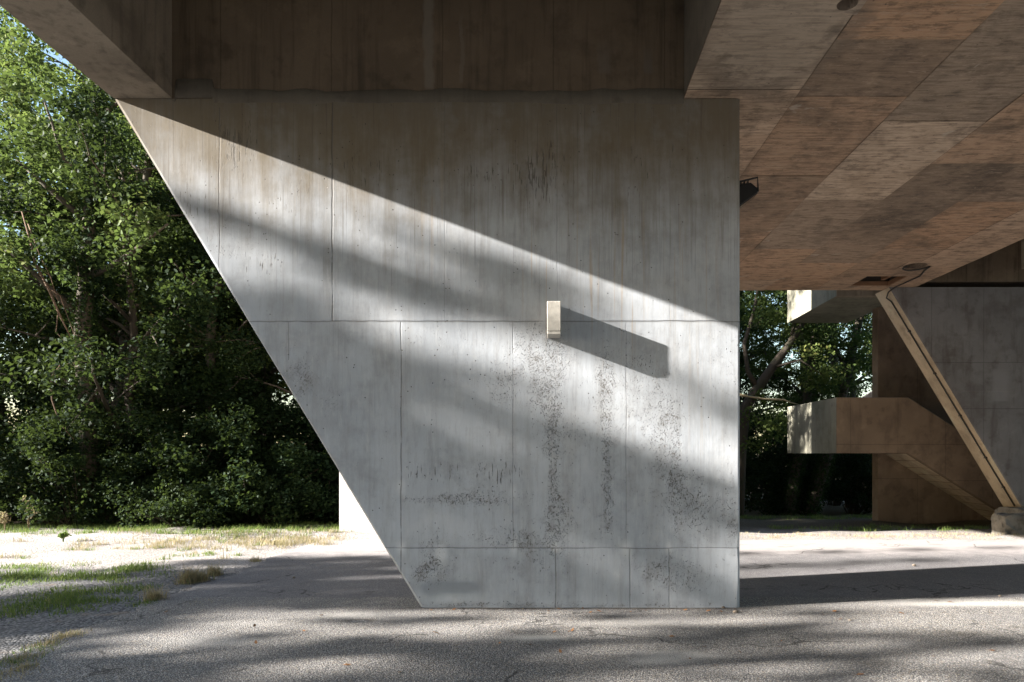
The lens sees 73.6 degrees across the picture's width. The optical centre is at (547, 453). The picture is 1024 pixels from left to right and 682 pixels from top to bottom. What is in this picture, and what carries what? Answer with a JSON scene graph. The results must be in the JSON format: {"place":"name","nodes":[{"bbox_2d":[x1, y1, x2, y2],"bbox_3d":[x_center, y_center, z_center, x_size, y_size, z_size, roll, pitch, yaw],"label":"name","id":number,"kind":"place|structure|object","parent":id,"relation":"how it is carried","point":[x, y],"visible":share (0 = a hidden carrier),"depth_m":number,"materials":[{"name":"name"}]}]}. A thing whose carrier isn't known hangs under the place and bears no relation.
{"place":"outdoors","nodes":[
{"label":"outdoors","id":0,"kind":"place"},
{"bbox_2d":[0,9,871,448],"label":"sky","id":1,"kind":"structure","parent":0,"point":[57,57],"materials":[{"name":"white"}]},
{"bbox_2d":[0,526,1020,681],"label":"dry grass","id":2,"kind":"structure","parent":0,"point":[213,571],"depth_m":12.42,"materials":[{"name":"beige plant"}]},
{"bbox_2d":[0,597,1023,681],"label":"pavement","id":3,"kind":"structure","parent":0,"point":[960,639],"depth_m":6.08,"materials":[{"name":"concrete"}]},
{"bbox_2d":[0,461,1023,657],"bbox_3d":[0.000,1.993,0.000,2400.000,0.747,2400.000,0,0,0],"label":"ground","id":4,"kind":"structure","parent":0,"point":[17,634],"depth_m":11.79,"materials":[{"name":"beige soil"}]},
{"bbox_2d":[0,511,10,528],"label":"weed","id":5,"kind":"object","parent":4,"relation":"on","point":[3,520],"visible":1,"depth_m":14.98,"materials":[{"name":"beige plant"}]},
{"bbox_2d":[2,257,32,420],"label":"tree","id":6,"kind":"object","parent":4,"relation":"on","point":[21,347],"visible":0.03,"depth_m":25.70,"materials":[{"name":"green plant"}]},
{"bbox_2d":[22,495,40,529],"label":"weed","id":7,"kind":"object","parent":4,"relation":"on","point":[28,523],"visible":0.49,"depth_m":15.19,"materials":[{"name":"green plant"}]},
{"bbox_2d":[0,407,74,525],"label":"shrub","id":8,"kind":"object","parent":4,"relation":"on","point":[24,492],"visible":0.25,"depth_m":16.59,"materials":[{"name":"green plant"}]},
{"bbox_2d":[0,122,80,381],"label":"tree","id":9,"kind":"object","parent":4,"relation":"on","point":[3,339],"visible":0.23,"depth_m":20.93,"materials":[{"name":"green plant"}]},
{"bbox_2d":[0,359,106,520],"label":"shrub","id":10,"kind":"object","parent":4,"relation":"on","point":[18,405],"visible":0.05,"depth_m":19.28,"materials":[{"name":"green plant"}]},
{"bbox_2d":[57,530,71,541],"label":"weed","id":11,"kind":"object","parent":4,"relation":"on","point":[63,535],"visible":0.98,"depth_m":13.27,"materials":[{"name":"green plant"}]},
{"bbox_2d":[0,8,129,450],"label":"tree","id":12,"kind":"object","parent":4,"relation":"on","point":[22,107],"visible":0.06,"depth_m":23.77,"materials":[{"name":"green plant"}]},
{"bbox_2d":[0,6,142,412],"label":"tree","id":13,"kind":"object","parent":4,"relation":"on","point":[10,82],"visible":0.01,"depth_m":28.30,"materials":[{"name":"green plant"}]},
{"bbox_2d":[0,391,153,527],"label":"shrub","id":14,"kind":"object","parent":4,"relation":"on","point":[37,450],"visible":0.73,"depth_m":15.80,"materials":[{"name":"green plant"}]},
{"bbox_2d":[1,384,154,512],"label":"shrub","id":15,"kind":"object","parent":4,"relation":"on","point":[103,407],"visible":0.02,"depth_m":23.29,"materials":[{"name":"green plant"}]},
{"bbox_2d":[10,181,152,417],"bbox_3d":[-17.405,-4.638,28.109,9.455,14.512,9.980,0,0,-25],"label":"tree","id":16,"kind":"object","parent":4,"relation":"on","point":[67,361],"depth_m":26.33,"materials":[{"name":"green plant"}]},
{"bbox_2d":[0,370,166,521],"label":"shrub","id":17,"kind":"object","parent":4,"relation":"on","point":[108,396],"visible":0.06,"depth_m":17.97,"materials":[{"name":"green plant"}]},
{"bbox_2d":[0,39,193,526],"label":"tree","id":18,"kind":"object","parent":4,"relation":"on","point":[81,312],"visible":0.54,"depth_m":16.07,"materials":[{"name":"green plant"}]},
{"bbox_2d":[21,212,91,339],"bbox_3d":[-11.546,-4.053,15.902,1.589,3.225,0.412,0,0,0],"label":"dead branch","id":19,"kind":"object","parent":18,"relation":"hanging from","point":[47,287],"visible":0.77,"depth_m":15.98,"materials":[{"name":"brown wood"}]},
{"bbox_2d":[0,95,202,501],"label":"tree","id":20,"kind":"object","parent":4,"relation":"on","point":[46,298],"visible":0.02,"depth_m":21.33,"materials":[{"name":"green plant"}]},
{"bbox_2d":[0,61,241,505],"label":"tree","id":21,"kind":"object","parent":4,"relation":"on","point":[133,179],"depth_m":22.52,"materials":[{"name":"green plant"}]},
{"bbox_2d":[0,17,276,517],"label":"tree","id":22,"kind":"object","parent":4,"relation":"on","point":[145,173],"visible":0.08,"depth_m":18.93,"materials":[{"name":"green plant"}]},
{"bbox_2d":[0,83,281,523],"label":"tree","id":23,"kind":"object","parent":4,"relation":"on","point":[167,296],"visible":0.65,"depth_m":16.14,"materials":[{"name":"green plant"}]},
{"bbox_2d":[50,361,79,439],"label":"dead branch","id":24,"kind":"object","parent":23,"relation":"attached to","point":[53,401],"visible":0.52,"depth_m":15.78,"materials":[{"name":"brown wood"}]},
{"bbox_2d":[6,90,288,399],"bbox_3d":[-13.191,-7.779,29.160,14.517,21.109,13.752,0,0,28],"label":"tree","id":25,"kind":"object","parent":4,"relation":"on","point":[283,384],"depth_m":27.37,"materials":[{"name":"green plant"}]},
{"bbox_2d":[35,56,282,427],"bbox_3d":[-12.728,-6.579,26.578,12.702,18.470,12.034,0,0,14],"label":"tree","id":26,"kind":"object","parent":4,"relation":"on","point":[272,365],"depth_m":23.24,"materials":[{"name":"green plant"}]},
{"bbox_2d":[42,108,277,463],"bbox_3d":[-9.704,-4.953,20.859,7.921,14.517,10.064,0,0,40],"label":"tree","id":27,"kind":"object","parent":4,"relation":"on","point":[214,372],"visible":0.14,"depth_m":18.95,"materials":[{"name":"green plant"}]},
{"bbox_2d":[63,239,266,457],"bbox_3d":[-10.057,-2.244,18.541,6.128,8.448,2.957,0,0,0],"label":"tree","id":28,"kind":"object","parent":4,"relation":"on","point":[110,307],"visible":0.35,"depth_m":18.83,"materials":[{"name":"green plant"}]},
{"bbox_2d":[92,386,251,524],"bbox_3d":[-9.303,0.134,17.189,3.806,3.649,3.799,0,0,42],"label":"shrub","id":29,"kind":"object","parent":4,"relation":"on","point":[145,429],"visible":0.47,"depth_m":16.34,"materials":[{"name":"green plant"}]},
{"bbox_2d":[74,128,287,432],"bbox_3d":[-11.299,-4.537,22.509,7.576,13.886,9.626,0,0,-23],"label":"tree","id":30,"kind":"object","parent":4,"relation":"on","point":[222,302],"visible":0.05,"depth_m":20.43,"materials":[{"name":"green plant"}]},
{"bbox_2d":[100,459,264,528],"bbox_3d":[-8.584,1.031,16.404,3.328,1.782,3.468,0,0,-16],"label":"shrub","id":31,"kind":"object","parent":4,"relation":"on","point":[155,506],"visible":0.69,"depth_m":15.49,"materials":[{"name":"green plant"}]},
{"bbox_2d":[98,364,273,517],"bbox_3d":[-9.793,-0.206,19.241,4.749,4.562,4.758,0,0,-25],"label":"shrub","id":32,"kind":"object","parent":4,"relation":"on","point":[155,404],"visible":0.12,"depth_m":18.22,"materials":[{"name":"green plant"}]},
{"bbox_2d":[186,408,293,489],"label":"shrub","id":33,"kind":"object","parent":4,"relation":"on","point":[241,433],"depth_m":24.21,"materials":[{"name":"green plant"}]},
{"bbox_2d":[166,236,329,520],"bbox_3d":[-6.487,-2.352,19.205,6.808,9.038,6.303,0,0,4],"label":"tree","id":34,"kind":"object","parent":4,"relation":"on","point":[241,365],"visible":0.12,"depth_m":17.66,"materials":[{"name":"green plant"}]},
{"bbox_2d":[158,397,338,529],"bbox_3d":[-7.391,0.312,16.996,4.694,3.329,4.268,0,0,-9],"label":"shrub","id":35,"kind":"object","parent":4,"relation":"on","point":[294,455],"visible":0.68,"depth_m":16.27,"materials":[{"name":"green plant"}]},
{"bbox_2d":[183,459,338,526],"bbox_3d":[-7.007,1.044,16.872,3.650,1.875,3.504,0,0,-40],"label":"shrub","id":36,"kind":"object","parent":4,"relation":"on","point":[279,504],"visible":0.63,"depth_m":16.13,"materials":[{"name":"green plant"}]},
{"bbox_2d":[235,335,293,434],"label":"tree","id":37,"kind":"object","parent":4,"relation":"on","point":[287,387],"depth_m":31.64,"materials":[{"name":"green plant"}]},
{"bbox_2d":[222,308,320,462],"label":"tree","id":38,"kind":"object","parent":4,"relation":"on","point":[234,316],"depth_m":21.22,"materials":[{"name":"green plant"}]},
{"bbox_2d":[239,387,336,519],"bbox_3d":[-6.538,-0.099,19.501,4.559,4.379,4.567,0,0,4],"label":"shrub","id":39,"kind":"object","parent":4,"relation":"on","point":[271,437],"visible":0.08,"depth_m":18.41,"materials":[{"name":"green plant"}]},
{"bbox_2d":[250,450,338,524],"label":"shrub","id":40,"kind":"object","parent":4,"relation":"on","point":[330,482],"visible":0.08,"depth_m":16.99,"materials":[{"name":"green plant"}]},
{"bbox_2d":[306,438,338,522],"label":"shrub","id":41,"kind":"object","parent":4,"relation":"on","point":[320,462],"visible":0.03,"depth_m":17.84,"materials":[{"name":"green plant"}]},
{"bbox_2d":[339,472,375,532],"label":"concrete wall","id":42,"kind":"structure","parent":4,"relation":"on","point":[353,517],"depth_m":14.68,"materials":[{"name":"grey concrete"}]},
{"bbox_2d":[115,99,739,607],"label":"concrete pier","id":43,"kind":"structure","parent":4,"relation":"on","point":[395,277],"depth_m":7.50,"materials":[{"name":"grey concrete"}]},
{"bbox_2d":[0,0,1023,289],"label":"concrete deck","id":44,"kind":"structure","parent":43,"relation":"on","point":[880,144],"depth_m":7.50,"materials":[{"name":"brown concrete"}]},
{"bbox_2d":[547,301,560,337],"bbox_3d":[0.063,-1.442,7.377,0.146,0.355,0.244,0,0,0],"label":"wall box","id":45,"kind":"object","parent":43,"relation":"attached to","point":[553,319],"visible":1,"depth_m":7.25,"materials":[{"name":"beige metal"}]},
{"bbox_2d":[740,177,758,208],"bbox_3d":[2.242,-2.962,7.850,0.288,0.335,0.281,0,0,0],"label":"floodlight","id":46,"kind":"object","parent":43,"relation":"attached to","point":[749,192],"visible":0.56,"depth_m":7.73,"materials":[{"name":"black metal"}]},
{"bbox_2d":[0,512,991,670],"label":"grass","id":47,"kind":"structure","parent":4,"relation":"on","point":[70,594],"depth_m":9.97,"materials":[{"name":"green plant"}]},
{"bbox_2d":[740,297,781,391],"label":"tree","id":48,"kind":"object","parent":4,"relation":"on","point":[763,349],"visible":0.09,"depth_m":26.32,"materials":[{"name":"green plant"}]},
{"bbox_2d":[740,290,786,468],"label":"tree","id":49,"kind":"object","parent":4,"relation":"on","point":[743,383],"visible":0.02,"depth_m":24.60,"materials":[{"name":"green plant"}]},
{"bbox_2d":[745,392,790,501],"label":"shrub","id":50,"kind":"object","parent":4,"relation":"on","point":[763,434],"visible":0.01,"depth_m":31.20,"materials":[{"name":"green plant"}]},
{"bbox_2d":[740,292,797,412],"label":"tree","id":51,"kind":"object","parent":4,"relation":"on","point":[772,353],"visible":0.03,"depth_m":33.24,"materials":[{"name":"green plant"}]},
{"bbox_2d":[744,434,832,514],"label":"shrub","id":52,"kind":"object","parent":4,"relation":"on","point":[771,502],"visible":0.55,"depth_m":24.56,"materials":[{"name":"green plant"}]},
{"bbox_2d":[746,402,856,510],"bbox_3d":[10.112,0.183,28.060,4.948,4.744,4.939,0,0,8],"label":"shrub","id":53,"kind":"object","parent":4,"relation":"on","point":[810,465],"visible":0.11,"depth_m":27.41,"materials":[{"name":"green plant"}]},
{"bbox_2d":[740,290,867,515],"bbox_3d":[8.071,-2.270,22.965,4.467,9.847,3.943,0,0,-17],"label":"tree","id":54,"kind":"object","parent":4,"relation":"on","point":[757,388],"visible":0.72,"depth_m":22.78,"materials":[{"name":"green plant"}]},
{"bbox_2d":[740,394,798,404],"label":"dead branch","id":55,"kind":"object","parent":54,"relation":"attached to","point":[749,396],"visible":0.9,"depth_m":20.58,"materials":[{"name":"brown wood"}]},
{"bbox_2d":[740,290,871,507],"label":"tree","id":56,"kind":"object","parent":4,"relation":"on","point":[787,387],"visible":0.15,"depth_m":27.68,"materials":[{"name":"green plant"}]},
{"bbox_2d":[741,290,871,507],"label":"tree","id":57,"kind":"object","parent":4,"relation":"on","point":[783,338],"visible":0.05,"depth_m":28.98,"materials":[{"name":"green plant"}]},
{"bbox_2d":[747,290,871,515],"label":"tree","id":58,"kind":"object","parent":4,"relation":"on","point":[796,465],"visible":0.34,"depth_m":23.83,"materials":[{"name":"green plant"}]},
{"bbox_2d":[773,314,871,400],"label":"tree","id":59,"kind":"object","parent":4,"relation":"on","point":[857,394],"visible":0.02,"depth_m":34.53,"materials":[{"name":"green plant"}]},
{"bbox_2d":[788,397,864,505],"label":"shrub","id":60,"kind":"object","parent":4,"relation":"on","point":[834,503],"visible":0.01,"depth_m":30.59,"materials":[{"name":"green plant"}]},
{"bbox_2d":[792,313,871,516],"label":"tree","id":61,"kind":"object","parent":4,"relation":"on","point":[815,495],"visible":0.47,"depth_m":23.82,"materials":[{"name":"green plant"}]},
{"bbox_2d":[805,453,871,514],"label":"shrub","id":62,"kind":"object","parent":4,"relation":"on","point":[852,464],"visible":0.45,"depth_m":24.77,"materials":[{"name":"green plant"}]},
{"bbox_2d":[787,289,1002,523],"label":"concrete staircase","id":63,"kind":"structure","parent":4,"relation":"on","point":[897,422],"depth_m":18.86,"materials":[{"name":"grey concrete"}]},
{"bbox_2d":[875,287,1023,534],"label":"concrete pier","id":64,"kind":"structure","parent":4,"relation":"on","point":[970,341],"depth_m":16.00,"materials":[{"name":"grey concrete"}]},
{"bbox_2d":[886,266,1014,505],"bbox_3d":[8.874,-1.314,15.735,4.221,5.145,1.642,0,0,-33],"label":"drainpipe","id":65,"kind":"object","parent":64,"relation":"on","point":[935,373],"visible":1,"depth_m":16.18,"materials":[{"name":"metal"}]},
{"bbox_2d":[167,539,1023,597],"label":"road","id":66,"kind":"structure","parent":0,"point":[827,568],"depth_m":9.82,"materials":[{"name":"grey asphalt"}]}
]}

